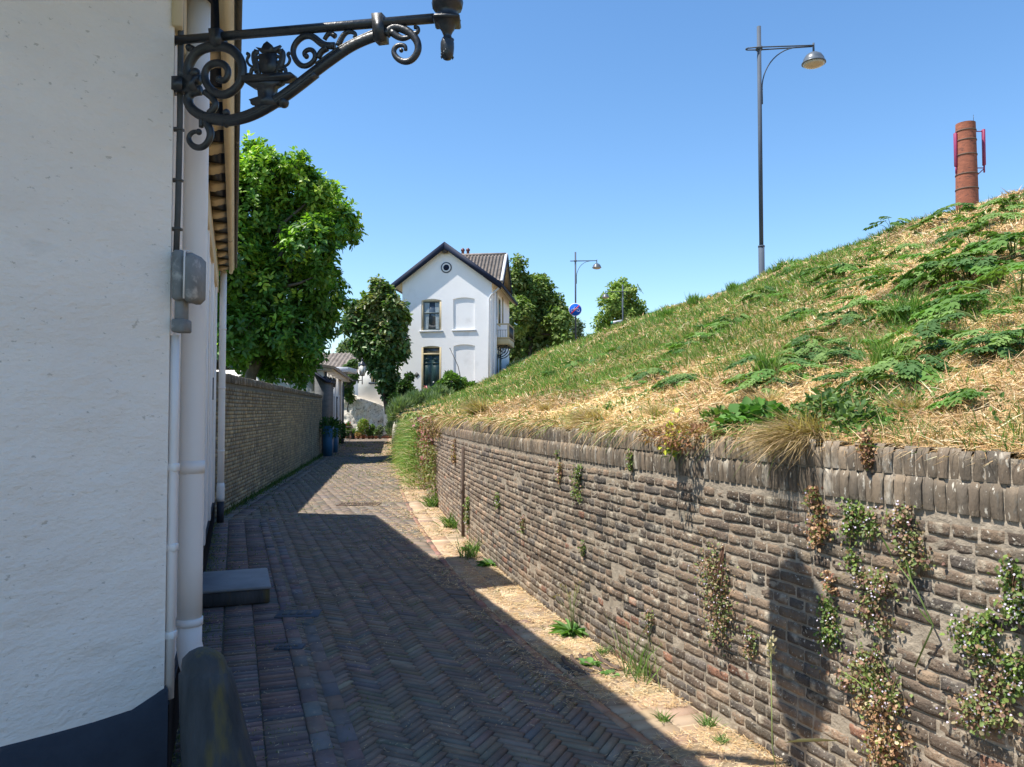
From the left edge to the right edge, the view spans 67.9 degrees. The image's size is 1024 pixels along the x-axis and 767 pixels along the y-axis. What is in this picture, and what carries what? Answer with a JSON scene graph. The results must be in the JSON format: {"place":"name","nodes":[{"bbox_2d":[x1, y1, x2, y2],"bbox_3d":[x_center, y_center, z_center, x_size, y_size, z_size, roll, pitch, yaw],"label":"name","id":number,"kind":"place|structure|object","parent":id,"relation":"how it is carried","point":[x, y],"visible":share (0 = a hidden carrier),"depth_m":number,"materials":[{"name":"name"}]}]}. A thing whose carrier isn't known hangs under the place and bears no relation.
{"place":"outdoors","nodes":[
{"label":"outdoors","id":0,"kind":"place"},
{"bbox_2d":[171,438,367,766],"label":"pavement","id":1,"kind":"structure","parent":0,"point":[278,683],"depth_m":4.85,"materials":[{"name":"brick"}]},
{"bbox_2d":[179,646,256,766],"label":"guard stone","id":2,"kind":"object","parent":1,"relation":"on","point":[213,730],"visible":1,"depth_m":2.97,"materials":[{"name":"grey stone"}]},
{"bbox_2d":[202,568,270,607],"bbox_3d":[-2.388,1.755,6.569,0.551,0.140,0.780,1,-2,-20],"label":"door step","id":3,"kind":"object","parent":1,"relation":"on","point":[235,587],"depth_m":6.29,"materials":[{"name":"grey stone"}]},
{"bbox_2d":[224,452,323,515],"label":"wall base grass","id":4,"kind":"structure","parent":1,"relation":"on","point":[272,484],"depth_m":15.55,"materials":[{"name":"green plant"}]},
{"bbox_2d":[274,609,321,618],"bbox_3d":[-1.671,1.805,5.952,0.330,0.027,0.200,0,-2,-4],"label":"utility cover","id":5,"kind":"object","parent":1,"relation":"on","point":[314,613],"visible":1,"depth_m":5.92,"materials":[{"name":"grey metal"}]},
{"bbox_2d":[314,372,335,451],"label":"garden shed","id":6,"kind":"structure","parent":1,"relation":"on","point":[323,386],"depth_m":27.27,"materials":[{"name":"white paint"}]},
{"bbox_2d":[319,416,340,455],"bbox_3d":[-6.398,1.819,26.523,0.903,1.415,0.842,0,-2,0],"label":"tall planter","id":7,"kind":"object","parent":1,"relation":"on","point":[328,430],"visible":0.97,"depth_m":26.36,"materials":[{"name":"blue ceramic"}]},
{"bbox_2d":[171,441,757,766],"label":"joint weeds","id":8,"kind":"object","parent":1,"relation":"on","point":[387,442],"visible":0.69,"depth_m":8.78,"materials":[{"name":"green plant"}]},
{"bbox_2d":[173,438,683,766],"bbox_3d":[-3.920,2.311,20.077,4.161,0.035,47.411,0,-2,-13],"label":"lane","id":9,"kind":"structure","parent":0,"point":[417,653],"depth_m":5.01,"materials":[{"name":"brick"}]},
{"bbox_2d":[215,371,321,516],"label":"garden wall","id":10,"kind":"structure","parent":9,"relation":"on","point":[272,432],"depth_m":15.19,"materials":[{"name":"brick"}]},
{"bbox_2d":[172,443,789,766],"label":"straw litter","id":11,"kind":"object","parent":9,"relation":"on","point":[623,675],"visible":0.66,"depth_m":4.83,"materials":[{"name":"beige plant"}]},
{"bbox_2d":[387,438,682,766],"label":"border row","id":12,"kind":"object","parent":9,"relation":"on","point":[618,720],"visible":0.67,"depth_m":4.76,"materials":[{"name":"brick"}]},
{"bbox_2d":[240,0,1023,357],"label":"sky","id":13,"kind":"structure","parent":0,"point":[622,135],"materials":[{"name":"blue"}]},
{"bbox_2d":[405,190,1023,457],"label":"grassy bank","id":14,"kind":"structure","parent":0,"point":[826,326],"depth_m":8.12,"materials":[{"name":"green plant"}]},
{"bbox_2d":[358,368,383,404],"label":"white house","id":15,"kind":"structure","parent":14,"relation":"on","point":[367,390],"depth_m":44.21,"materials":[{"name":"paint"}]},
{"bbox_2d":[387,371,417,404],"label":"dark shrub","id":16,"kind":"object","parent":14,"relation":"on","point":[405,384],"visible":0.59,"depth_m":37.31,"materials":[{"name":"green plant"}]},
{"bbox_2d":[386,381,454,422],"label":"lavender bush","id":17,"kind":"object","parent":14,"relation":"on","point":[411,399],"visible":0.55,"depth_m":32.67,"materials":[{"name":"green plant"}]},
{"bbox_2d":[431,369,476,391],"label":"leafy bush","id":18,"kind":"object","parent":14,"relation":"on","point":[450,379],"visible":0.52,"depth_m":34.69,"materials":[{"name":"green plant"}]},
{"bbox_2d":[456,393,491,415],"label":"dry grass tuft","id":19,"kind":"object","parent":14,"relation":"on","point":[475,406],"visible":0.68,"depth_m":10.34,"materials":[{"name":"beige plant"}]},
{"bbox_2d":[509,253,574,362],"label":"roadside tree","id":20,"kind":"object","parent":14,"relation":"on","point":[540,316],"visible":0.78,"depth_m":56.19,"materials":[{"name":"green plant"}]},
{"bbox_2d":[551,399,609,433],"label":"dry grass tuft","id":21,"kind":"object","parent":14,"relation":"on","point":[588,415],"visible":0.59,"depth_m":5.69,"materials":[{"name":"beige plant"}]},
{"bbox_2d":[392,410,823,481],"bbox_3d":[-1.210,0.905,13.668,1.062,0.922,21.464,0,-2,-12],"label":"edge straw","id":22,"kind":"object","parent":14,"relation":"on","point":[511,422],"visible":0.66,"depth_m":5.41,"materials":[{"name":"beige plant"}]},
{"bbox_2d":[589,276,648,331],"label":"young tree","id":23,"kind":"object","parent":14,"relation":"on","point":[632,308],"visible":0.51,"depth_m":65.23,"materials":[{"name":"green plant"}]},
{"bbox_2d":[395,187,1023,465],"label":"dry straw","id":24,"kind":"object","parent":14,"relation":"on","point":[996,379],"visible":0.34,"depth_m":5.18,"materials":[{"name":"beige plant"}]},
{"bbox_2d":[409,192,1022,441],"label":"weeds","id":25,"kind":"object","parent":14,"relation":"on","point":[873,390],"visible":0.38,"depth_m":5.56,"materials":[{"name":"green plant"}]},
{"bbox_2d":[709,396,797,435],"bbox_3d":[1.294,0.211,4.019,0.498,0.308,0.364,0,-2,0],"label":"mallow","id":26,"kind":"object","parent":14,"relation":"on","point":[746,407],"visible":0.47,"depth_m":3.98,"materials":[{"name":"green plant"}]},
{"bbox_2d":[725,377,792,396],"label":"hogweed","id":27,"kind":"object","parent":14,"relation":"on","point":[747,382],"visible":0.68,"depth_m":4.65,"materials":[{"name":"green plant"}]},
{"bbox_2d":[738,344,789,377],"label":"green grass tuft","id":28,"kind":"object","parent":14,"relation":"on","point":[773,362],"visible":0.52,"depth_m":5.14,"materials":[{"name":"green plant"}]},
{"bbox_2d":[719,354,820,385],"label":"hogweed","id":29,"kind":"object","parent":14,"relation":"on","point":[765,375],"visible":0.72,"depth_m":4.97,"materials":[{"name":"green plant"}]},
{"bbox_2d":[718,393,838,472],"bbox_3d":[1.210,0.208,3.405,0.585,0.393,0.603,0,-2,0],"label":"dry grass tuft","id":30,"kind":"object","parent":14,"relation":"on","point":[800,434],"visible":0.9,"depth_m":3.39,"materials":[{"name":"beige plant"}]},
{"bbox_2d":[745,26,825,276],"bbox_3d":[6.844,-4.955,18.918,1.946,8.059,0.580,0,-2,6],"label":"street lamp","id":31,"kind":"object","parent":14,"relation":"on","point":[813,59],"visible":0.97,"depth_m":18.96,"materials":[{"name":"grey metal"}]},
{"bbox_2d":[758,363,828,389],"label":"hogweed","id":32,"kind":"object","parent":14,"relation":"on","point":[789,367],"visible":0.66,"depth_m":4.56,"materials":[{"name":"green plant"}]},
{"bbox_2d":[774,348,833,364],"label":"hogweed","id":33,"kind":"object","parent":14,"relation":"on","point":[805,351],"visible":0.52,"depth_m":5.03,"materials":[{"name":"green plant"}]},
{"bbox_2d":[775,335,851,355],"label":"hogweed","id":34,"kind":"object","parent":14,"relation":"on","point":[796,340],"visible":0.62,"depth_m":5.32,"materials":[{"name":"green plant"}]},
{"bbox_2d":[791,385,872,422],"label":"nettle clump","id":35,"kind":"object","parent":14,"relation":"on","point":[835,399],"visible":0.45,"depth_m":3.68,"materials":[{"name":"green plant"}]},
{"bbox_2d":[812,262,870,281],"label":"hogweed","id":36,"kind":"object","parent":14,"relation":"on","point":[846,266],"visible":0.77,"depth_m":10.82,"materials":[{"name":"green plant"}]},
{"bbox_2d":[808,368,880,392],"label":"hogweed","id":37,"kind":"object","parent":14,"relation":"on","point":[836,374],"visible":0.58,"depth_m":4.11,"materials":[{"name":"green plant"}]},
{"bbox_2d":[825,398,886,438],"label":"nettle clump","id":38,"kind":"object","parent":14,"relation":"on","point":[854,416],"visible":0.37,"depth_m":3.35,"materials":[{"name":"green plant"}]},
{"bbox_2d":[824,337,893,359],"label":"hogweed","id":39,"kind":"object","parent":14,"relation":"on","point":[838,340],"visible":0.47,"depth_m":4.81,"materials":[{"name":"green plant"}]},
{"bbox_2d":[832,294,907,314],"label":"hogweed","id":40,"kind":"object","parent":14,"relation":"on","point":[853,302],"visible":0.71,"depth_m":6.67,"materials":[{"name":"green plant"}]},
{"bbox_2d":[851,262,909,287],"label":"hogweed","id":41,"kind":"object","parent":14,"relation":"on","point":[876,274],"visible":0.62,"depth_m":8.36,"materials":[{"name":"green plant"}]},
{"bbox_2d":[843,329,922,367],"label":"green grass tuft","id":42,"kind":"object","parent":14,"relation":"on","point":[877,355],"visible":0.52,"depth_m":4.41,"materials":[{"name":"green plant"}]},
{"bbox_2d":[833,360,965,392],"bbox_3d":[1.997,-0.031,3.897,0.610,0.166,0.613,-1,-2,35],"label":"hogweed","id":43,"kind":"object","parent":14,"relation":"on","point":[915,368],"visible":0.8,"depth_m":3.74,"materials":[{"name":"green plant"}]},
{"bbox_2d":[864,269,937,292],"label":"hogweed","id":44,"kind":"object","parent":14,"relation":"on","point":[902,282],"visible":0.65,"depth_m":7.03,"materials":[{"name":"green plant"}]},
{"bbox_2d":[871,384,941,416],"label":"dry grass tuft","id":45,"kind":"object","parent":14,"relation":"on","point":[901,403],"visible":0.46,"depth_m":3.35,"materials":[{"name":"beige plant"}]},
{"bbox_2d":[869,285,944,324],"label":"green grass tuft","id":46,"kind":"object","parent":14,"relation":"on","point":[898,315],"visible":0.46,"depth_m":5.75,"materials":[{"name":"green plant"}]},
{"bbox_2d":[864,354,949,381],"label":"hogweed","id":47,"kind":"object","parent":14,"relation":"on","point":[931,360],"visible":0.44,"depth_m":3.88,"materials":[{"name":"green plant"}]},
{"bbox_2d":[890,247,954,286],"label":"hogweed","id":48,"kind":"object","parent":14,"relation":"on","point":[904,257],"visible":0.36,"depth_m":7.29,"materials":[{"name":"green plant"}]},
{"bbox_2d":[871,322,984,355],"bbox_3d":[2.476,-0.257,4.491,0.679,0.224,0.648,-1,-2,30],"label":"hogweed","id":49,"kind":"object","parent":14,"relation":"on","point":[934,327],"visible":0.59,"depth_m":4.42,"materials":[{"name":"green plant"}]},
{"bbox_2d":[888,250,989,293],"bbox_3d":[3.781,-0.960,6.727,0.944,0.312,0.901,1,-2,-20],"label":"hogweed","id":50,"kind":"object","parent":14,"relation":"on","point":[924,265],"visible":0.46,"depth_m":6.64,"materials":[{"name":"green plant"}]},
{"bbox_2d":[919,202,981,224],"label":"hogweed","id":51,"kind":"object","parent":14,"relation":"on","point":[938,212],"visible":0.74,"depth_m":11.20,"materials":[{"name":"green plant"}]},
{"bbox_2d":[903,256,1018,289],"bbox_3d":[3.889,-0.941,6.508,0.877,0.238,0.873,2,-3,-38],"label":"hogweed","id":52,"kind":"object","parent":14,"relation":"on","point":[967,263],"visible":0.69,"depth_m":6.40,"materials":[{"name":"green plant"}]},
{"bbox_2d":[905,296,1023,331],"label":"hogweed","id":53,"kind":"object","parent":14,"relation":"on","point":[941,317],"visible":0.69,"depth_m":4.83,"materials":[{"name":"green plant"}]},
{"bbox_2d":[908,294,1022,320],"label":"hogweed","id":54,"kind":"object","parent":14,"relation":"on","point":[948,303],"visible":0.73,"depth_m":5.30,"materials":[{"name":"green plant"}]},
{"bbox_2d":[914,229,1020,263],"bbox_3d":[4.386,-1.321,7.236,0.901,0.312,0.944,1,-2,-23],"label":"hogweed","id":55,"kind":"object","parent":14,"relation":"on","point":[959,241],"visible":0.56,"depth_m":7.30,"materials":[{"name":"green plant"}]},
{"bbox_2d":[921,261,1023,300],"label":"hogweed","id":56,"kind":"object","parent":14,"relation":"on","point":[967,285],"visible":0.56,"depth_m":5.93,"materials":[{"name":"green plant"}]},
{"bbox_2d":[922,388,1023,411],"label":"hogweed","id":57,"kind":"object","parent":14,"relation":"on","point":[967,393],"visible":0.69,"depth_m":3.17,"materials":[{"name":"green plant"}]},
{"bbox_2d":[929,263,1023,309],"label":"hogweed","id":58,"kind":"object","parent":14,"relation":"on","point":[985,279],"visible":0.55,"depth_m":5.45,"materials":[{"name":"green plant"}]},
{"bbox_2d":[934,337,1023,359],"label":"hogweed","id":59,"kind":"object","parent":14,"relation":"on","point":[959,345],"visible":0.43,"depth_m":4.00,"materials":[{"name":"green plant"}]},
{"bbox_2d":[952,328,1023,362],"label":"hogweed","id":60,"kind":"object","parent":14,"relation":"on","point":[1002,351],"visible":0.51,"depth_m":3.75,"materials":[{"name":"green plant"}]},
{"bbox_2d":[958,231,1023,257],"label":"hogweed","id":61,"kind":"object","parent":14,"relation":"on","point":[997,242],"visible":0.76,"depth_m":6.53,"materials":[{"name":"green plant"}]},
{"bbox_2d":[962,212,1023,238],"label":"hogweed","id":62,"kind":"object","parent":14,"relation":"on","point":[984,223],"visible":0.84,"depth_m":8.56,"materials":[{"name":"green plant"}]},
{"bbox_2d":[964,323,1023,358],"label":"hogweed","id":63,"kind":"object","parent":14,"relation":"on","point":[999,334],"visible":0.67,"depth_m":3.77,"materials":[{"name":"green plant"}]},
{"bbox_2d":[970,193,1023,219],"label":"hogweed","id":64,"kind":"object","parent":14,"relation":"on","point":[1011,206],"visible":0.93,"depth_m":8.97,"materials":[{"name":"green plant"}]},
{"bbox_3d":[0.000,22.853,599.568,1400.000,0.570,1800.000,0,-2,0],"label":"ground","id":65,"kind":"structure","parent":0,"visible":0},
{"bbox_2d":[0,0,242,766],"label":"white house","id":66,"kind":"structure","parent":65,"relation":"on","point":[119,199],"depth_m":3.14,"materials":[{"name":"paint"}]},
{"bbox_2d":[171,0,462,150],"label":"wall lantern","id":67,"kind":"object","parent":66,"relation":"attached to","point":[270,81],"depth_m":3.23,"materials":[{"name":"black metal"}]},
{"bbox_2d":[216,355,356,422],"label":"white cottage","id":68,"kind":"structure","parent":65,"relation":"on","point":[336,373],"depth_m":32.15,"materials":[{"name":"paint"}]},
{"bbox_2d":[216,130,368,390],"bbox_3d":[-8.143,-2.643,23.870,6.856,10.278,5.236,-1,-2,25],"label":"broadleaf tree","id":69,"kind":"object","parent":65,"relation":"on","point":[284,279],"visible":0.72,"depth_m":22.94,"materials":[{"name":"green plant"}]},
{"bbox_2d":[317,352,357,395],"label":"tiled outbuilding","id":70,"kind":"structure","parent":65,"relation":"on","point":[337,359],"depth_m":49.14,"materials":[{"name":"grey tile"}]},
{"bbox_2d":[344,395,388,435],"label":"rubble wall","id":71,"kind":"structure","parent":65,"relation":"on","point":[371,412],"depth_m":43.59,"materials":[{"name":"white stone"}]},
{"bbox_2d":[342,358,359,411],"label":"climbing shrub","id":72,"kind":"object","parent":71,"relation":"on","point":[349,396],"visible":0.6,"depth_m":42.96,"materials":[{"name":"green plant"}]},
{"bbox_2d":[336,273,412,413],"bbox_3d":[-7.179,-2.040,40.331,3.864,7.345,3.059,0,-2,9],"label":"evergreen tree","id":73,"kind":"object","parent":65,"relation":"on","point":[378,318],"visible":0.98,"depth_m":39.44,"materials":[{"name":"green plant"}]},
{"bbox_2d":[383,242,517,434],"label":"gabled house","id":74,"kind":"structure","parent":65,"relation":"on","point":[459,304],"depth_m":42.51,"materials":[{"name":"white paint"}]},
{"bbox_2d":[421,299,440,329],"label":"window","id":75,"kind":"structure","parent":74,"relation":"in","point":[431,318],"depth_m":42.64,"materials":[{"name":"beige glass"}]},
{"bbox_2d":[423,355,439,388],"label":"front door","id":76,"kind":"structure","parent":74,"relation":"in","point":[431,362],"depth_m":42.51,"materials":[{"name":"green paint"}]},
{"bbox_2d":[388,438,789,766],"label":"gutter","id":77,"kind":"object","parent":65,"relation":"on","point":[648,725],"visible":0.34,"depth_m":4.44,"materials":[{"name":"beige sand"}]},
{"bbox_2d":[548,581,588,638],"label":"rosette weed","id":78,"kind":"object","parent":77,"relation":"on","point":[572,628],"visible":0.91,"depth_m":5.43,"materials":[{"name":"green plant"}]},
{"bbox_2d":[554,651,623,676],"bbox_3d":[0.475,1.761,4.767,0.340,0.036,0.340,1,-2,-20],"label":"gully grate","id":79,"kind":"object","parent":77,"relation":"on","point":[574,667],"visible":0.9,"depth_m":4.73,"materials":[{"name":"metal"}]},
{"bbox_2d":[588,614,661,689],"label":"grass tuft","id":80,"kind":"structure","parent":77,"relation":"on","point":[637,670],"depth_m":4.52,"materials":[{"name":"green plant"}]},
{"bbox_2d":[766,630,835,766],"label":"tall grass stalk","id":81,"kind":"object","parent":77,"relation":"on","point":[771,645],"depth_m":2.93,"materials":[{"name":"green plant"}]},
{"bbox_2d":[415,417,1023,766],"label":"retaining wall","id":82,"kind":"structure","parent":65,"relation":"on","point":[643,524],"depth_m":3.58,"materials":[{"name":"brick"}]},
{"bbox_2d":[386,416,422,490],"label":"wall foot grass","id":83,"kind":"structure","parent":82,"relation":"attached to","point":[403,448],"depth_m":16.43,"materials":[{"name":"green plant"}]},
{"bbox_2d":[410,415,433,462],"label":"wall creeper","id":84,"kind":"object","parent":82,"relation":"attached to","point":[425,437],"depth_m":13.98,"materials":[{"name":"brown plant"}]},
{"bbox_2d":[414,440,437,500],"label":"wall creeper","id":85,"kind":"object","parent":82,"relation":"attached to","point":[427,466],"depth_m":13.11,"materials":[{"name":"green plant"}]},
{"bbox_2d":[460,446,464,536],"bbox_3d":[-0.623,1.368,9.662,0.055,1.140,0.100,0,-2,-13],"label":"steel channel","id":86,"kind":"object","parent":82,"relation":"attached to","point":[462,490],"visible":1,"depth_m":9.64,"materials":[{"name":"metal"}]},
{"bbox_2d":[638,420,742,453],"bbox_3d":[1.028,0.293,4.155,0.685,0.189,0.364,0,-2,0],"label":"dry fern","id":87,"kind":"object","parent":82,"relation":"on","point":[667,437],"visible":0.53,"depth_m":4.11,"materials":[{"name":"brown plant"}]},
{"bbox_2d":[679,531,751,655],"bbox_3d":[1.018,1.073,3.858,0.158,0.593,0.537,1,-2,-27],"label":"toadflax","id":88,"kind":"object","parent":82,"relation":"attached to","point":[717,577],"visible":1,"depth_m":3.86,"materials":[{"name":"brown plant"}]},
{"bbox_2d":[739,625,760,662],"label":"toadflax","id":89,"kind":"object","parent":82,"relation":"attached to","point":[750,637],"visible":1,"depth_m":3.65,"materials":[{"name":"green plant"}]},
{"bbox_2d":[794,483,837,551],"bbox_3d":[1.300,0.575,3.237,0.093,0.286,0.232,1,-2,-24],"label":"toadflax","id":90,"kind":"object","parent":82,"relation":"attached to","point":[817,529],"visible":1,"depth_m":3.25,"materials":[{"name":"brown plant"}]},
{"bbox_2d":[810,591,847,656],"bbox_3d":[1.329,1.014,3.175,0.079,0.286,0.182,1,-2,-29],"label":"toadflax","id":91,"kind":"object","parent":82,"relation":"attached to","point":[828,629],"visible":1,"depth_m":3.19,"materials":[{"name":"green plant"}]},
{"bbox_2d":[833,497,890,572],"bbox_3d":[1.372,0.616,3.023,0.111,0.308,0.294,1,-2,-19],"label":"toadflax","id":92,"kind":"object","parent":82,"relation":"attached to","point":[852,514],"visible":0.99,"depth_m":3.06,"materials":[{"name":"green plant"}]},
{"bbox_2d":[854,425,876,472],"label":"toadflax","id":93,"kind":"object","parent":82,"relation":"attached to","point":[867,458],"visible":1,"depth_m":3.01,"materials":[{"name":"brown plant"}]},
{"bbox_2d":[808,641,937,716],"bbox_3d":[1.385,1.135,2.980,0.116,0.260,0.606,1,-2,-26],"label":"toadflax","id":94,"kind":"object","parent":82,"relation":"attached to","point":[870,662],"visible":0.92,"depth_m":2.96,"materials":[{"name":"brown plant"}]},
{"bbox_2d":[838,563,908,638],"bbox_3d":[1.397,0.853,2.971,0.099,0.280,0.314,1,-2,-20],"label":"toadflax","id":95,"kind":"object","parent":82,"relation":"attached to","point":[864,610],"visible":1,"depth_m":2.96,"materials":[{"name":"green plant"}]},
{"bbox_2d":[841,683,916,766],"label":"toadflax","id":96,"kind":"object","parent":82,"relation":"attached to","point":[883,748],"visible":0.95,"depth_m":2.90,"materials":[{"name":"green plant"}]},
{"bbox_2d":[863,498,944,577],"bbox_3d":[1.438,0.576,2.857,0.110,0.290,0.373,1,-2,-23],"label":"toadflax","id":97,"kind":"object","parent":82,"relation":"attached to","point":[907,541],"visible":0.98,"depth_m":2.83,"materials":[{"name":"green plant"}]},
{"bbox_2d":[880,536,933,667],"bbox_3d":[1.456,0.805,2.795,0.065,0.479,0.186,1,-2,-25],"label":"bent grass stalk","id":98,"kind":"object","parent":82,"relation":"on","point":[911,581],"visible":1,"depth_m":2.77,"materials":[{"name":"green plant"}]},
{"bbox_2d":[939,606,1018,682],"bbox_3d":[1.555,0.863,2.554,0.117,0.229,0.267,1,-2,-26],"label":"toadflax","id":99,"kind":"object","parent":82,"relation":"attached to","point":[980,634],"visible":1,"depth_m":2.55,"materials":[{"name":"green plant"}]},
{"bbox_2d":[939,662,1022,739],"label":"toadflax","id":100,"kind":"object","parent":82,"relation":"attached to","point":[986,709],"visible":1,"depth_m":2.52,"materials":[{"name":"green plant"}]},
{"bbox_2d":[981,646,1023,705],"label":"toadflax","id":101,"kind":"object","parent":82,"relation":"attached to","point":[1014,674],"visible":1,"depth_m":2.46,"materials":[{"name":"green plant"}]},
{"bbox_2d":[986,550,1023,630],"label":"toadflax","id":102,"kind":"object","parent":82,"relation":"attached to","point":[1013,595],"visible":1,"depth_m":2.46,"materials":[{"name":"green plant"}]},
{"bbox_2d":[953,115,985,210],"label":"brick chimney","id":103,"kind":"object","parent":65,"relation":"on","point":[965,163],"visible":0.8,"depth_m":74.11,"materials":[{"name":"brick"}]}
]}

